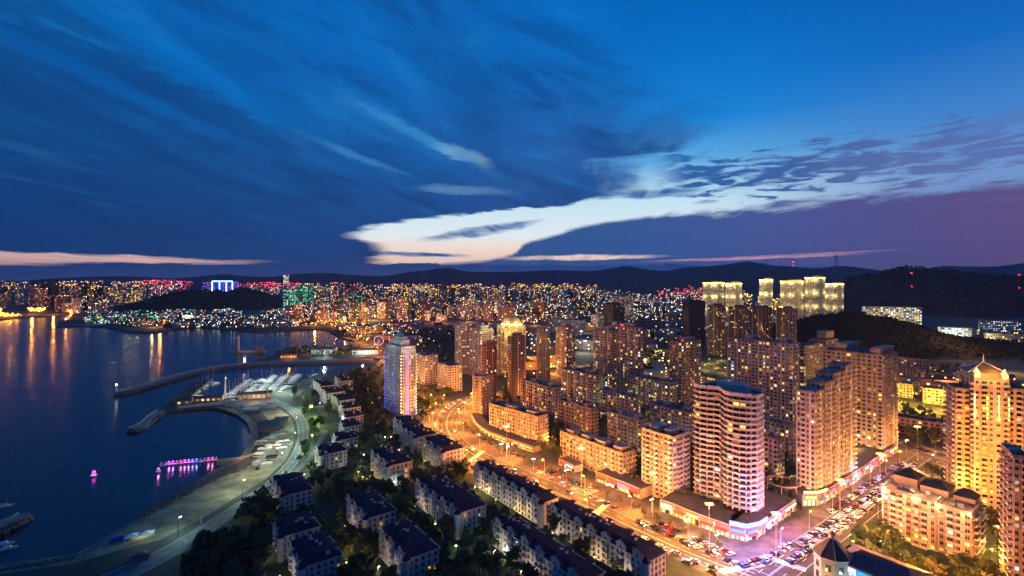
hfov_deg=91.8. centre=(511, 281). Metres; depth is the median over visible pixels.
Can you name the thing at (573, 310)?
distant building
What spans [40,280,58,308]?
distant tower
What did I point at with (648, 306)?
distant building
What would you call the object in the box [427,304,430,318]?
distant building
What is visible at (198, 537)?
broadleaf tree
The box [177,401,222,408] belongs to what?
quay wall
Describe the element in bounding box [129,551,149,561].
kiosk
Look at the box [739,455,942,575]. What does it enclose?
road
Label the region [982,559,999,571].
broadleaf tree
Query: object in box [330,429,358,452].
mansion block
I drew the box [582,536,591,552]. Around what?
broadleaf tree
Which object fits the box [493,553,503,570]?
broadleaf tree
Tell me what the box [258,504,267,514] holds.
broadleaf tree
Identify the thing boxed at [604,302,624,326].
apartment tower
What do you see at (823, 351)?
upper windows
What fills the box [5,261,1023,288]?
mountains
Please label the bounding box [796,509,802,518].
street tree
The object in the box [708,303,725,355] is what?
apartment tower
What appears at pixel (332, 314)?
distant building
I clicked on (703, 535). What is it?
street tree
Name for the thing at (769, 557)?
car
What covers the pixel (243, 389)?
pontoon
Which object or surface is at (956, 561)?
broadleaf tree
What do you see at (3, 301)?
distant building
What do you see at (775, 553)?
car
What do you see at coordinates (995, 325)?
school block
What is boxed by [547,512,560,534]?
broadleaf tree
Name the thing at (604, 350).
apartment tower
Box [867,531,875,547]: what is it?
broadleaf tree
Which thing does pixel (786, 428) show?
apartment block
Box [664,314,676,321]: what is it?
distant building
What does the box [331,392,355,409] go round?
mansion block
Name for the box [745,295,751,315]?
distant building
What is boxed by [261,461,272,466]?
beach tent
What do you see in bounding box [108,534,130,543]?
beach tent
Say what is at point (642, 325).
distant building
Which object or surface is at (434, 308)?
distant building
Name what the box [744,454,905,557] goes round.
sidewalk
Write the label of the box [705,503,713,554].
mast lamp
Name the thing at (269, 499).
broadleaf tree
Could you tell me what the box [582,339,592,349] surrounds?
distant building
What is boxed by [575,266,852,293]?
hills
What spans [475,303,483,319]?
distant building
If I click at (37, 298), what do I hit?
distant building
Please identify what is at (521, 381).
upper windows
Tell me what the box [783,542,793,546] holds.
car
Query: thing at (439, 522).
broadleaf tree
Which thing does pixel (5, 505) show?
yacht
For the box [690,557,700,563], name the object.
car
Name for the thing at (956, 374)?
distant building
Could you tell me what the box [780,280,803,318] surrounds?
apartment tower
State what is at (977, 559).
broadleaf tree
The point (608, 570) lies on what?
broadleaf tree
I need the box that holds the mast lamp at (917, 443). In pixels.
[914,426,919,459]
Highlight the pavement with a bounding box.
[421,396,473,473]
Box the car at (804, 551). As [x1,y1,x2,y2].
[799,549,808,554]
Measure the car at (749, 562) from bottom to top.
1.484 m
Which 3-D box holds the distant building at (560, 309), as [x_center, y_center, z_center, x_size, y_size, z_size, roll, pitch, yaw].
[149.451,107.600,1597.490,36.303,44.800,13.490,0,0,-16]
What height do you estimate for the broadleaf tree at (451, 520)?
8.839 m
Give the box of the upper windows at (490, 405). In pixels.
[490,405,513,433]
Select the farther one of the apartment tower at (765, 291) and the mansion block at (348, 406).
the apartment tower at (765, 291)
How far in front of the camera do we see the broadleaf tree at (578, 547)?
224.49 m
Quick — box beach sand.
[0,401,293,573]
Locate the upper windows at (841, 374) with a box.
[841,374,841,475]
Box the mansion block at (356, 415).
[340,410,363,426]
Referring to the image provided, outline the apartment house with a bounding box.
[882,468,985,557]
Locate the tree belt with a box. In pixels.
[179,324,1023,575]
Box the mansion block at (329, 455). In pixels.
[314,441,347,469]
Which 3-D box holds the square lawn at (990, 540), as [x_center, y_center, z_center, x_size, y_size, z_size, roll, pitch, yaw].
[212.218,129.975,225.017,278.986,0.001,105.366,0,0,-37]
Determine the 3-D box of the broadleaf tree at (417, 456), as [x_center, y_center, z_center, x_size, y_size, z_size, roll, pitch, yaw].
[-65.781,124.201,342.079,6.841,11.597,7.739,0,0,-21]
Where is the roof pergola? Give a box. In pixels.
[764,475,799,493]
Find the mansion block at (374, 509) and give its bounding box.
[345,489,396,541]
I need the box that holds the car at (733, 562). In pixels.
[729,560,737,565]
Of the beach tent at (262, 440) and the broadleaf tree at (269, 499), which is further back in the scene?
the beach tent at (262, 440)
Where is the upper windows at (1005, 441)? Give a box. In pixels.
[976,440,1006,507]
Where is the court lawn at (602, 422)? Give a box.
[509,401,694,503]
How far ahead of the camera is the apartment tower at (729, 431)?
270.89 m
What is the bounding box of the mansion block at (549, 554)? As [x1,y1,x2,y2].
[491,513,605,575]
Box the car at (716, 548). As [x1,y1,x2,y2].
[714,546,723,550]
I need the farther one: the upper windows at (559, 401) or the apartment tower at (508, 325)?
the apartment tower at (508, 325)
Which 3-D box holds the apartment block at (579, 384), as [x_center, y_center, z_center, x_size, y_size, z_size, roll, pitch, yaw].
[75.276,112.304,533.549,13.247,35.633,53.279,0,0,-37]
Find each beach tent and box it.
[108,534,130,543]
[123,529,154,544]
[242,407,258,411]
[252,460,259,465]
[253,403,266,406]
[253,452,264,456]
[254,439,267,444]
[257,446,271,451]
[261,404,276,407]
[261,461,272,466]
[263,436,276,438]
[265,444,281,448]
[265,453,277,458]
[269,432,285,437]
[275,439,289,443]
[276,446,286,451]
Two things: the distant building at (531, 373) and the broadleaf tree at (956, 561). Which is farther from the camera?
the distant building at (531, 373)
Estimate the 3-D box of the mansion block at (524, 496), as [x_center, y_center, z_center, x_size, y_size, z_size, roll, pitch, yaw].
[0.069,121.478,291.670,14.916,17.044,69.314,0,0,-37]
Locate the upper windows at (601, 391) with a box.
[601,391,620,417]
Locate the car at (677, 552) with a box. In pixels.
[671,550,680,555]
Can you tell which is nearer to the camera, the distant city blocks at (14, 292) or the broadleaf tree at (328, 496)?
the broadleaf tree at (328, 496)
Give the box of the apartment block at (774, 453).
[764,431,784,482]
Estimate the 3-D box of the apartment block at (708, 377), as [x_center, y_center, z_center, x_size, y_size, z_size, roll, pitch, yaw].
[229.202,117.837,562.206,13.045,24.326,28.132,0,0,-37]
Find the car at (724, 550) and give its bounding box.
[720,548,728,553]
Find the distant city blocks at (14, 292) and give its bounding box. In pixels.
[0,280,1023,345]
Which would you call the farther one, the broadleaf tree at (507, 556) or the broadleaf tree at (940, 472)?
the broadleaf tree at (940, 472)
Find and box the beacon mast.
[224,377,226,397]
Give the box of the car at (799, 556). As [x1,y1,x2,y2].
[792,552,802,558]
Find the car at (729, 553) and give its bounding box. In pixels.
[726,551,735,555]
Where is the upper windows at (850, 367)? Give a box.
[846,367,850,473]
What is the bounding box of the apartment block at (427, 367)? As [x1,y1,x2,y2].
[417,352,437,384]
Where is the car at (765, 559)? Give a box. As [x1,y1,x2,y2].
[759,556,769,561]
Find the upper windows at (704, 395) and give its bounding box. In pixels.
[696,388,755,511]
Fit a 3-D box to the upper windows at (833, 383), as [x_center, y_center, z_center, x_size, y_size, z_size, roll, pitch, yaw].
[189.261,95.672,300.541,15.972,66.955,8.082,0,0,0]
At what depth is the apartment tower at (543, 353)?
637.23 m
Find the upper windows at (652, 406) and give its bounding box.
[652,406,694,445]
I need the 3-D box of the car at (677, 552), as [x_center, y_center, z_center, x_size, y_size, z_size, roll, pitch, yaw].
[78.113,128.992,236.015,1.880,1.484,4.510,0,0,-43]
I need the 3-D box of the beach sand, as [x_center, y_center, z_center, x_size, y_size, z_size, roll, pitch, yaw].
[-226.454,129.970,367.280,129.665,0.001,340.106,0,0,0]
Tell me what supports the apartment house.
on the city ground at (118, 559)
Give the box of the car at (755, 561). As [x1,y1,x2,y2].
[750,558,759,564]
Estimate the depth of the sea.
469.56 m
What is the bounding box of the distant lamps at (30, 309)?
[0,289,1001,398]
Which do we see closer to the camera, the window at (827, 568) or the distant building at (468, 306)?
the window at (827, 568)
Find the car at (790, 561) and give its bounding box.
[784,558,794,564]
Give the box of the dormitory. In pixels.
[898,413,945,439]
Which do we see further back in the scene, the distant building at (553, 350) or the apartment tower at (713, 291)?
the apartment tower at (713, 291)
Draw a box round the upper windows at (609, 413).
[609,413,628,442]
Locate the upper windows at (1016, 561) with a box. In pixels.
[1015,554,1023,575]
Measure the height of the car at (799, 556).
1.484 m
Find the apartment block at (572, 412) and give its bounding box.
[558,398,598,435]
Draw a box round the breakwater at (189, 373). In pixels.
[114,358,372,395]
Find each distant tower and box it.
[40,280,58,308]
[81,283,94,299]
[92,287,107,301]
[109,290,114,302]
[115,290,122,302]
[125,290,130,302]
[131,290,142,302]
[202,281,211,290]
[212,281,237,291]
[283,275,288,283]
[283,289,295,305]
[295,285,313,303]
[334,282,337,295]
[341,282,360,291]
[341,292,353,301]
[354,292,361,301]
[441,284,446,298]
[451,287,454,306]
[459,288,464,296]
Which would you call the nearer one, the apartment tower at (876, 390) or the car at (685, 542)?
the car at (685, 542)
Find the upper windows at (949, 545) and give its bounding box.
[940,508,979,557]
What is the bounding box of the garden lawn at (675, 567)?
[206,373,709,575]
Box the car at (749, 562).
[745,559,754,565]
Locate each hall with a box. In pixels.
[311,347,337,354]
[351,348,378,354]
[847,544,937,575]
[938,326,971,336]
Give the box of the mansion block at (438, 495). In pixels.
[413,473,487,539]
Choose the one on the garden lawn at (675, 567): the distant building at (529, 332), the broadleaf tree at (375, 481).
the broadleaf tree at (375, 481)
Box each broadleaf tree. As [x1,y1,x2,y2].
[180,551,196,566]
[182,563,200,574]
[192,534,207,544]
[200,529,211,540]
[214,526,227,541]
[214,535,230,547]
[216,530,234,542]
[233,509,247,524]
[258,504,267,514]
[259,492,266,502]
[266,495,275,502]
[268,498,280,516]
[297,503,310,511]
[299,439,308,455]
[300,391,306,400]
[301,446,309,455]
[306,462,318,474]
[307,404,313,413]
[308,417,313,426]
[309,503,317,512]
[310,434,316,444]
[315,465,325,472]
[315,472,326,493]
[316,415,324,429]
[319,523,327,530]
[323,492,333,512]
[325,469,332,485]
[325,521,344,532]
[331,474,342,485]
[334,564,349,575]
[335,532,347,548]
[338,500,345,508]
[338,524,348,533]
[339,484,352,500]
[345,532,354,553]
[346,563,356,572]
[348,552,364,570]
[350,463,354,478]
[359,527,373,550]
[360,454,370,470]
[361,478,372,487]
[369,440,378,448]
[372,479,379,485]
[372,484,381,489]
[379,425,386,432]
[379,480,394,498]
[381,430,387,438]
[384,564,396,575]
[395,498,403,518]
[398,478,409,490]
[402,502,410,519]
[404,444,410,452]
[409,467,420,484]
[412,453,421,466]
[416,513,430,524]
[418,468,429,476]
[421,526,437,535]
[425,568,435,575]
[427,524,438,539]
[430,467,437,474]
[434,540,442,562]
[436,518,442,534]
[439,519,453,530]
[439,538,449,551]
[440,526,454,549]
[440,549,450,567]
[442,513,451,527]
[455,549,467,561]
[466,570,476,575]
[478,516,486,524]
[478,559,488,574]
[485,515,491,528]
[485,570,500,575]
[487,503,498,515]
[488,509,496,519]
[493,513,503,519]
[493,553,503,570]
[502,548,514,561]
[509,545,520,569]
[520,562,538,575]
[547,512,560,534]
[558,533,570,544]
[572,540,582,554]
[578,550,589,558]
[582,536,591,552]
[597,561,606,569]
[602,565,618,575]
[849,529,861,541]
[853,523,870,544]
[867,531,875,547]
[879,522,894,531]
[886,528,905,554]
[903,559,917,565]
[904,425,913,438]
[916,425,927,432]
[916,432,927,438]
[917,554,930,567]
[921,557,946,575]
[923,462,938,477]
[929,428,937,444]
[930,437,939,448]
[936,469,944,479]
[946,554,967,572]
[952,567,965,575]
[970,567,984,575]
[972,555,984,566]
[980,570,997,575]
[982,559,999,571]
[983,525,991,536]
[984,519,998,532]
[986,506,998,533]
[993,538,1000,551]
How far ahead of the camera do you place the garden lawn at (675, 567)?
272.68 m
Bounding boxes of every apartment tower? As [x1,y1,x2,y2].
[384,332,416,415]
[455,322,468,373]
[469,325,493,375]
[473,372,491,417]
[481,340,496,401]
[497,316,525,377]
[508,332,524,398]
[537,325,549,381]
[556,323,574,374]
[591,313,603,328]
[593,326,616,387]
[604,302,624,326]
[611,295,633,315]
[613,323,643,391]
[642,422,689,498]
[669,336,700,406]
[683,300,704,345]
[693,380,764,511]
[703,281,723,321]
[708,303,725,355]
[725,282,741,328]
[727,334,799,422]
[729,304,749,336]
[752,305,771,338]
[759,278,772,325]
[776,306,796,341]
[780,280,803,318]
[796,361,856,494]
[800,342,820,386]
[804,276,824,316]
[809,330,838,368]
[822,340,897,454]
[825,282,843,313]
[943,354,1023,508]
[999,443,1023,575]
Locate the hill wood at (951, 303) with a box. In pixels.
[829,265,1023,316]
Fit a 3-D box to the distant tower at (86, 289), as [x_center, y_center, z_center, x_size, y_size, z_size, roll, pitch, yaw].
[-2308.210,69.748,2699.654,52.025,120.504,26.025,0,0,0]
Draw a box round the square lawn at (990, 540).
[801,479,1000,575]
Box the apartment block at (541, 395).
[521,377,563,421]
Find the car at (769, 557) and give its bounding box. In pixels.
[763,554,773,560]
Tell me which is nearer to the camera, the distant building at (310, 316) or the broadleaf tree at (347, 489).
the broadleaf tree at (347, 489)
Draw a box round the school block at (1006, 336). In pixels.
[984,332,1023,341]
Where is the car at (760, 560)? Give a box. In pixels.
[755,557,764,563]
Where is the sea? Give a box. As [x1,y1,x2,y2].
[0,315,380,563]
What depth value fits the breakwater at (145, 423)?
455.68 m
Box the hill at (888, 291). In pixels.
[841,268,1023,317]
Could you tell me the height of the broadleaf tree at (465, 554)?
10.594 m
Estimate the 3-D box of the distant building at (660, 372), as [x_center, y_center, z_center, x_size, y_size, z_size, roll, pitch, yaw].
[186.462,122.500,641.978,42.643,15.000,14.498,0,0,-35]
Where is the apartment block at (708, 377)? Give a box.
[701,373,726,382]
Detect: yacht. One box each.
[0,503,14,507]
[0,540,14,546]
[0,545,18,551]
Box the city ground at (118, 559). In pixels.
[0,289,1023,575]
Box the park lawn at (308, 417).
[292,407,321,471]
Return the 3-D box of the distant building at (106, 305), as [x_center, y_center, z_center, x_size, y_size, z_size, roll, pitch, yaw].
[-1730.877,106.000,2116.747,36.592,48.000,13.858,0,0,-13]
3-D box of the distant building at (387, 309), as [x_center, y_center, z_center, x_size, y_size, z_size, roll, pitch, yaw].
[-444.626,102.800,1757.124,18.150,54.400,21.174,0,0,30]
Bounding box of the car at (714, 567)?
[707,564,716,570]
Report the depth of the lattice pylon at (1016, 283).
1899.37 m
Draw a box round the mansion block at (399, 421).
[393,414,422,433]
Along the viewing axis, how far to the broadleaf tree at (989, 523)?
254.93 m
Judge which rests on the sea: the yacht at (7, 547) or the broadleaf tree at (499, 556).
the yacht at (7, 547)
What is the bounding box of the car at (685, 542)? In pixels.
[681,540,689,545]
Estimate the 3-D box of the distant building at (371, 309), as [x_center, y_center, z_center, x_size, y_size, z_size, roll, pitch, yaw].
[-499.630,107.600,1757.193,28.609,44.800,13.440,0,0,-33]
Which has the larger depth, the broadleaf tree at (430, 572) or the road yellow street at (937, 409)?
the road yellow street at (937, 409)
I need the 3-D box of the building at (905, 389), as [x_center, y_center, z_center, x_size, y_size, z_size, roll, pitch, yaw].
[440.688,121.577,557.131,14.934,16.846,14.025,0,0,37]
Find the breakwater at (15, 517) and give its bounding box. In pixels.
[0,512,34,530]
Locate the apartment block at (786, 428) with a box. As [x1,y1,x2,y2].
[764,416,795,461]
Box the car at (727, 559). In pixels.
[723,557,732,562]
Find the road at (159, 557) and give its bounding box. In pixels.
[101,399,307,575]
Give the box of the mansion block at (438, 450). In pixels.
[421,433,464,472]
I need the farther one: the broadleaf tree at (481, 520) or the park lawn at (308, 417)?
the park lawn at (308, 417)
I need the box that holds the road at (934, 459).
[898,439,945,465]
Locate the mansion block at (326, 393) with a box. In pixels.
[320,386,344,402]
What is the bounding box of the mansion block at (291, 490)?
[271,471,313,513]
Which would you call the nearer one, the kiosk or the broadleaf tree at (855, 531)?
the kiosk
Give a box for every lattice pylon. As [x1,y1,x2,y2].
[903,273,919,302]
[1012,274,1023,298]
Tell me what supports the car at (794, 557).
on the road at (787, 570)
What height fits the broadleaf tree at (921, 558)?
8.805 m
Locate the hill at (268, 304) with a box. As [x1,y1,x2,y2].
[112,289,282,310]
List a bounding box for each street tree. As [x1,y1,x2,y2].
[632,499,637,508]
[639,505,646,516]
[653,512,660,522]
[666,518,673,526]
[680,526,687,535]
[700,532,706,539]
[715,540,722,547]
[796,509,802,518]
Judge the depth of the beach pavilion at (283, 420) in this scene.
445.85 m
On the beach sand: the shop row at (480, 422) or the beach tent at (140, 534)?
the beach tent at (140, 534)
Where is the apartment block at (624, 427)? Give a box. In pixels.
[607,409,648,455]
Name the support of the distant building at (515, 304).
on the city ground at (118, 559)
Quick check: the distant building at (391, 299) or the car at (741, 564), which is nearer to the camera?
the car at (741, 564)
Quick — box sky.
[0,0,1023,280]
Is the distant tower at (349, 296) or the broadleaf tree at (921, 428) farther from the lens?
the distant tower at (349, 296)
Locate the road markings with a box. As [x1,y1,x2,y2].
[104,390,943,575]
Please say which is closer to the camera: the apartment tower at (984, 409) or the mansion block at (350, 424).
the apartment tower at (984, 409)
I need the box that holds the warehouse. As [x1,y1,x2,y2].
[548,318,585,334]
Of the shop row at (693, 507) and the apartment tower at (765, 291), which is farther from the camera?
the apartment tower at (765, 291)
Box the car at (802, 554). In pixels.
[795,551,805,556]
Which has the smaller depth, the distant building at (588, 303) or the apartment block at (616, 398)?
the apartment block at (616, 398)
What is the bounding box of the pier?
[167,378,212,403]
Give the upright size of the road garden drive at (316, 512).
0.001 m
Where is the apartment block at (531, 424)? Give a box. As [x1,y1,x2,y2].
[489,400,548,444]
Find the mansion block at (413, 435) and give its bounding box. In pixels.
[398,423,436,454]
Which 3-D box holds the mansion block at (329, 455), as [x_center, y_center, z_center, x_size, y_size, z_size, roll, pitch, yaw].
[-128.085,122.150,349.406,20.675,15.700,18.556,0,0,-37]
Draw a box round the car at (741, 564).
[737,562,745,567]
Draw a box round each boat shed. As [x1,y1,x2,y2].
[174,398,192,404]
[178,395,224,401]
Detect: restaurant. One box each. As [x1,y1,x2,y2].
[237,391,268,398]
[257,390,273,397]
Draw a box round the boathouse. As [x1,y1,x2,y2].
[280,354,297,357]
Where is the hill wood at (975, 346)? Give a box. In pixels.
[750,309,1023,357]
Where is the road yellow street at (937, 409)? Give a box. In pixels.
[898,396,945,415]
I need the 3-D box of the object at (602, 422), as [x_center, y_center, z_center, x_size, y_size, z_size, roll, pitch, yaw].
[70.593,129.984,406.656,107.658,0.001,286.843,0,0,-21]
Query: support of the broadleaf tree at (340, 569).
on the garden lawn at (675, 567)
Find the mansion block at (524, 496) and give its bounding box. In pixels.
[472,460,559,527]
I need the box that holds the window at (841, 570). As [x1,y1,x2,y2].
[839,568,843,573]
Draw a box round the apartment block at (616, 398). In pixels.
[600,387,640,417]
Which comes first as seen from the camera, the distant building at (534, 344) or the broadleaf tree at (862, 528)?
the broadleaf tree at (862, 528)
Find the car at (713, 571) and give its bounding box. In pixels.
[706,569,716,574]
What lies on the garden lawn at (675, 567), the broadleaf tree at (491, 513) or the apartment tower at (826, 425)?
the broadleaf tree at (491, 513)
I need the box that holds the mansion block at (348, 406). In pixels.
[338,400,360,417]
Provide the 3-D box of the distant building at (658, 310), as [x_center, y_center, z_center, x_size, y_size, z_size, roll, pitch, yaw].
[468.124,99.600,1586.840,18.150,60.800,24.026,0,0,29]
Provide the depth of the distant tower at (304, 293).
2198.18 m
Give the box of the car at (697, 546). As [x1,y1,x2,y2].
[693,544,702,548]
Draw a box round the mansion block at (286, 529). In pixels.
[271,511,320,562]
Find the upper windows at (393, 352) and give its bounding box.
[393,352,414,415]
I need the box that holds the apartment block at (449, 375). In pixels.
[437,361,461,391]
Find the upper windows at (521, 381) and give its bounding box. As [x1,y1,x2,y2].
[521,381,549,418]
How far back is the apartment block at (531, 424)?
404.37 m
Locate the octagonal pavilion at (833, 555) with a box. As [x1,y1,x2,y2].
[811,530,852,575]
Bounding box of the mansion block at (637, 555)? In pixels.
[546,499,667,575]
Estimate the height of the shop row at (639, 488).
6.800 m
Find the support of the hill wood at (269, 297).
on the hill at (268, 304)
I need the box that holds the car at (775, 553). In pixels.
[769,551,780,556]
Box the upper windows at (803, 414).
[798,393,820,490]
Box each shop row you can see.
[470,413,540,452]
[558,456,582,472]
[596,468,652,498]
[660,489,744,536]
[723,490,795,534]
[729,514,767,541]
[789,454,876,502]
[792,485,827,506]
[855,444,896,468]
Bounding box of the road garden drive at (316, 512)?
[176,501,340,575]
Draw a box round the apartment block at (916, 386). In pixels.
[898,375,919,394]
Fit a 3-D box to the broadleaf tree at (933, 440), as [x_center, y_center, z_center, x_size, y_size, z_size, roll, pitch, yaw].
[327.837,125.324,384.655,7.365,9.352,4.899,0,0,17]
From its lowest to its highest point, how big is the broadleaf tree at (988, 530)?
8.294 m
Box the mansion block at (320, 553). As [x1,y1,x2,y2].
[287,531,343,575]
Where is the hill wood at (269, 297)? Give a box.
[112,287,282,309]
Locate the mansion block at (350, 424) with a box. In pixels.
[337,417,362,431]
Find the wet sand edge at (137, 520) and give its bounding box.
[0,459,242,565]
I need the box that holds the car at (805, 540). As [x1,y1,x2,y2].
[799,538,809,542]
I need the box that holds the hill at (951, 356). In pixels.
[772,315,1023,359]
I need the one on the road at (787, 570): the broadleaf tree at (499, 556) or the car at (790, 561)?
the car at (790, 561)
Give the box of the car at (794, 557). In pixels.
[789,555,799,561]
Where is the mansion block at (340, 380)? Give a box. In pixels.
[334,374,352,389]
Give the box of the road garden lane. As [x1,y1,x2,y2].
[269,430,327,494]
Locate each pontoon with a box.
[239,378,258,391]
[275,373,292,390]
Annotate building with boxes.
[0,293,6,308]
[28,285,35,308]
[35,288,39,309]
[40,288,47,307]
[59,285,66,294]
[63,287,70,295]
[71,286,79,298]
[72,298,80,313]
[89,299,98,306]
[101,300,111,311]
[285,305,293,318]
[294,304,301,322]
[301,301,311,310]
[308,311,313,321]
[312,300,319,310]
[314,307,324,322]
[317,309,328,322]
[329,311,336,321]
[331,304,339,316]
[338,298,347,303]
[340,304,349,316]
[341,311,347,318]
[348,309,350,319]
[351,302,359,320]
[360,303,364,311]
[366,305,375,317]
[367,298,374,304]
[371,296,379,316]
[377,302,385,318]
[386,302,389,317]
[388,296,394,315]
[396,299,404,319]
[400,297,407,310]
[407,335,420,338]
[408,297,414,316]
[410,339,421,345]
[418,304,426,320]
[422,297,430,303]
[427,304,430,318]
[431,302,438,315]
[437,294,443,307]
[454,297,457,306]
[456,304,462,317]
[458,297,465,303]
[460,311,473,319]
[463,298,472,318]
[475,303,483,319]
[482,299,490,302]
[484,303,492,320]
[488,297,497,312]
[492,322,501,327]
[497,298,505,320]
[502,307,514,320]
[510,302,518,317]
[519,304,529,312]
[525,370,536,377]
[526,330,535,338]
[526,354,554,367]
[526,360,535,369]
[527,346,532,351]
[531,341,536,351]
[532,299,540,314]
[533,310,540,321]
[541,302,543,321]
[544,302,552,322]
[550,300,557,304]
[550,340,555,345]
[550,346,555,356]
[553,307,563,317]
[556,310,569,317]
[561,299,568,309]
[569,306,577,318]
[573,303,579,311]
[575,339,592,348]
[577,295,584,315]
[580,366,592,370]
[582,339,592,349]
[585,296,591,316]
[592,297,594,308]
[596,303,600,309]
[611,321,620,325]
[625,315,636,319]
[630,320,641,323]
[635,301,641,310]
[637,304,643,310]
[637,324,646,329]
[643,356,648,363]
[643,368,668,377]
[644,303,652,310]
[644,339,654,347]
[647,343,657,353]
[651,362,666,368]
[653,348,668,355]
[655,303,661,317]
[655,318,662,327]
[655,332,668,342]
[657,321,664,329]
[658,355,668,364]
[659,328,679,331]
[662,307,666,320]
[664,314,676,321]
[665,321,679,328]
[667,305,680,313]
[668,335,680,346]
[669,300,677,304]
[669,330,682,336]
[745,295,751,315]
[773,300,779,307]
[773,309,775,321]
[862,306,921,324]
[898,381,912,398]
[918,377,947,391]
[923,385,945,405]
[926,373,942,377]
[926,381,945,386]
[930,378,957,382]
[934,373,955,379]
[952,372,959,380]
[972,329,978,334]
[1009,374,1015,379]
[1010,380,1023,386]
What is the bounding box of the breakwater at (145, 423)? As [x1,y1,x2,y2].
[126,409,166,431]
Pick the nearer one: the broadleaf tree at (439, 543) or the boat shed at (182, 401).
the broadleaf tree at (439, 543)
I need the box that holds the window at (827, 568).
[825,564,830,571]
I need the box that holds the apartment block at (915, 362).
[898,357,929,372]
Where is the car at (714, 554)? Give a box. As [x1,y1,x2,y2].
[711,552,720,556]
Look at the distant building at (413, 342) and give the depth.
996.70 m
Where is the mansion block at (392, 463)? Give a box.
[370,445,413,485]
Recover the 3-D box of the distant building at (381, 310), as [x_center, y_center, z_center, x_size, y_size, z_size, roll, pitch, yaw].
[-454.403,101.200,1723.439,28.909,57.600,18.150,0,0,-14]
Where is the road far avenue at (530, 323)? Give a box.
[341,321,586,331]
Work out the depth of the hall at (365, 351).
876.66 m
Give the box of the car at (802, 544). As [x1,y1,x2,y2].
[795,541,804,546]
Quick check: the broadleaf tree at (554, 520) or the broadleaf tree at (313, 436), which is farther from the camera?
the broadleaf tree at (313, 436)
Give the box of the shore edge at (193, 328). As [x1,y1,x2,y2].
[0,315,381,432]
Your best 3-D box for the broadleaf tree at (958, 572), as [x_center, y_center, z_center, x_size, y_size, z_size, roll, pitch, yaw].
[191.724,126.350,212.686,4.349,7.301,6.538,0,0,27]
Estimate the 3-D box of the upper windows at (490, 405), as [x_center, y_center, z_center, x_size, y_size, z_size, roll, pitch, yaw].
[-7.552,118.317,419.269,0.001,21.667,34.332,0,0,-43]
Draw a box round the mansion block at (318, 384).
[313,378,334,394]
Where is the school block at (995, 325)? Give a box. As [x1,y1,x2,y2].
[978,320,1020,330]
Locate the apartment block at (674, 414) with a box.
[651,401,694,445]
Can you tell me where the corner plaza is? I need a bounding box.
[693,517,795,561]
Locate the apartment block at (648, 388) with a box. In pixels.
[630,374,676,409]
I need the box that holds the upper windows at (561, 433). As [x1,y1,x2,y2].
[561,433,577,458]
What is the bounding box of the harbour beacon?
[231,335,266,352]
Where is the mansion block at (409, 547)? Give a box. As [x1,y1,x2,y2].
[377,519,440,575]
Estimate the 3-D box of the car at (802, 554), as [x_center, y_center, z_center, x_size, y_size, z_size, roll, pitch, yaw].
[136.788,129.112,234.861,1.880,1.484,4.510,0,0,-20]
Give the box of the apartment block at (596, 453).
[560,427,636,474]
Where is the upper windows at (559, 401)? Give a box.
[559,401,575,428]
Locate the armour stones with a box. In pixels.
[0,366,266,571]
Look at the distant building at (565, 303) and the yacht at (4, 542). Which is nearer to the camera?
the yacht at (4, 542)
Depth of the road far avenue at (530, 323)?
1554.05 m
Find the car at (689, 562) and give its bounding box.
[682,559,692,564]
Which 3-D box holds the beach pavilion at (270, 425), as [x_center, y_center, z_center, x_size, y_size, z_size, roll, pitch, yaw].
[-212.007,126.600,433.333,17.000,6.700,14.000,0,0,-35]
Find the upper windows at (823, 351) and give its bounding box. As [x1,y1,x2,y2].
[823,351,889,448]
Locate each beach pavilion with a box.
[257,419,280,432]
[274,416,288,428]
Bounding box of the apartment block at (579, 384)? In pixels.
[562,367,603,406]
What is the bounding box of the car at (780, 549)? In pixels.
[775,546,786,552]
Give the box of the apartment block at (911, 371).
[898,366,925,376]
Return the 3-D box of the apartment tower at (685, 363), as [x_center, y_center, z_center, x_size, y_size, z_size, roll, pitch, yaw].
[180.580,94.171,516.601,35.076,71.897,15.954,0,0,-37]
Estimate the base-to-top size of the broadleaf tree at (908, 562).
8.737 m
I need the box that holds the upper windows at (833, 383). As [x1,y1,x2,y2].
[824,383,833,485]
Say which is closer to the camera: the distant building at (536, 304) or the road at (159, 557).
the road at (159, 557)
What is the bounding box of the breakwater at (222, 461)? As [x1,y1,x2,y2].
[216,451,256,464]
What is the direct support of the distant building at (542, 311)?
on the city ground at (118, 559)
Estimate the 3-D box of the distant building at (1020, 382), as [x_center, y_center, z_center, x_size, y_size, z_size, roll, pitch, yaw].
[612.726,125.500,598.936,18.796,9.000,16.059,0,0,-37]
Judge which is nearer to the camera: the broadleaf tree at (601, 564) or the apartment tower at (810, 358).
the broadleaf tree at (601, 564)
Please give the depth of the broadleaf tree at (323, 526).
252.49 m
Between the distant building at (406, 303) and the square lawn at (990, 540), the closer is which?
the square lawn at (990, 540)
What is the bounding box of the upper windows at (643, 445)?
[643,445,688,496]
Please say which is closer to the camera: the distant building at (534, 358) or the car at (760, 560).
the car at (760, 560)
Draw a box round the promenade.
[134,401,269,517]
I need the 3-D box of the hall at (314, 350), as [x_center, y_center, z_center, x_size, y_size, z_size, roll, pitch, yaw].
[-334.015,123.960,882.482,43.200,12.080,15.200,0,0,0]

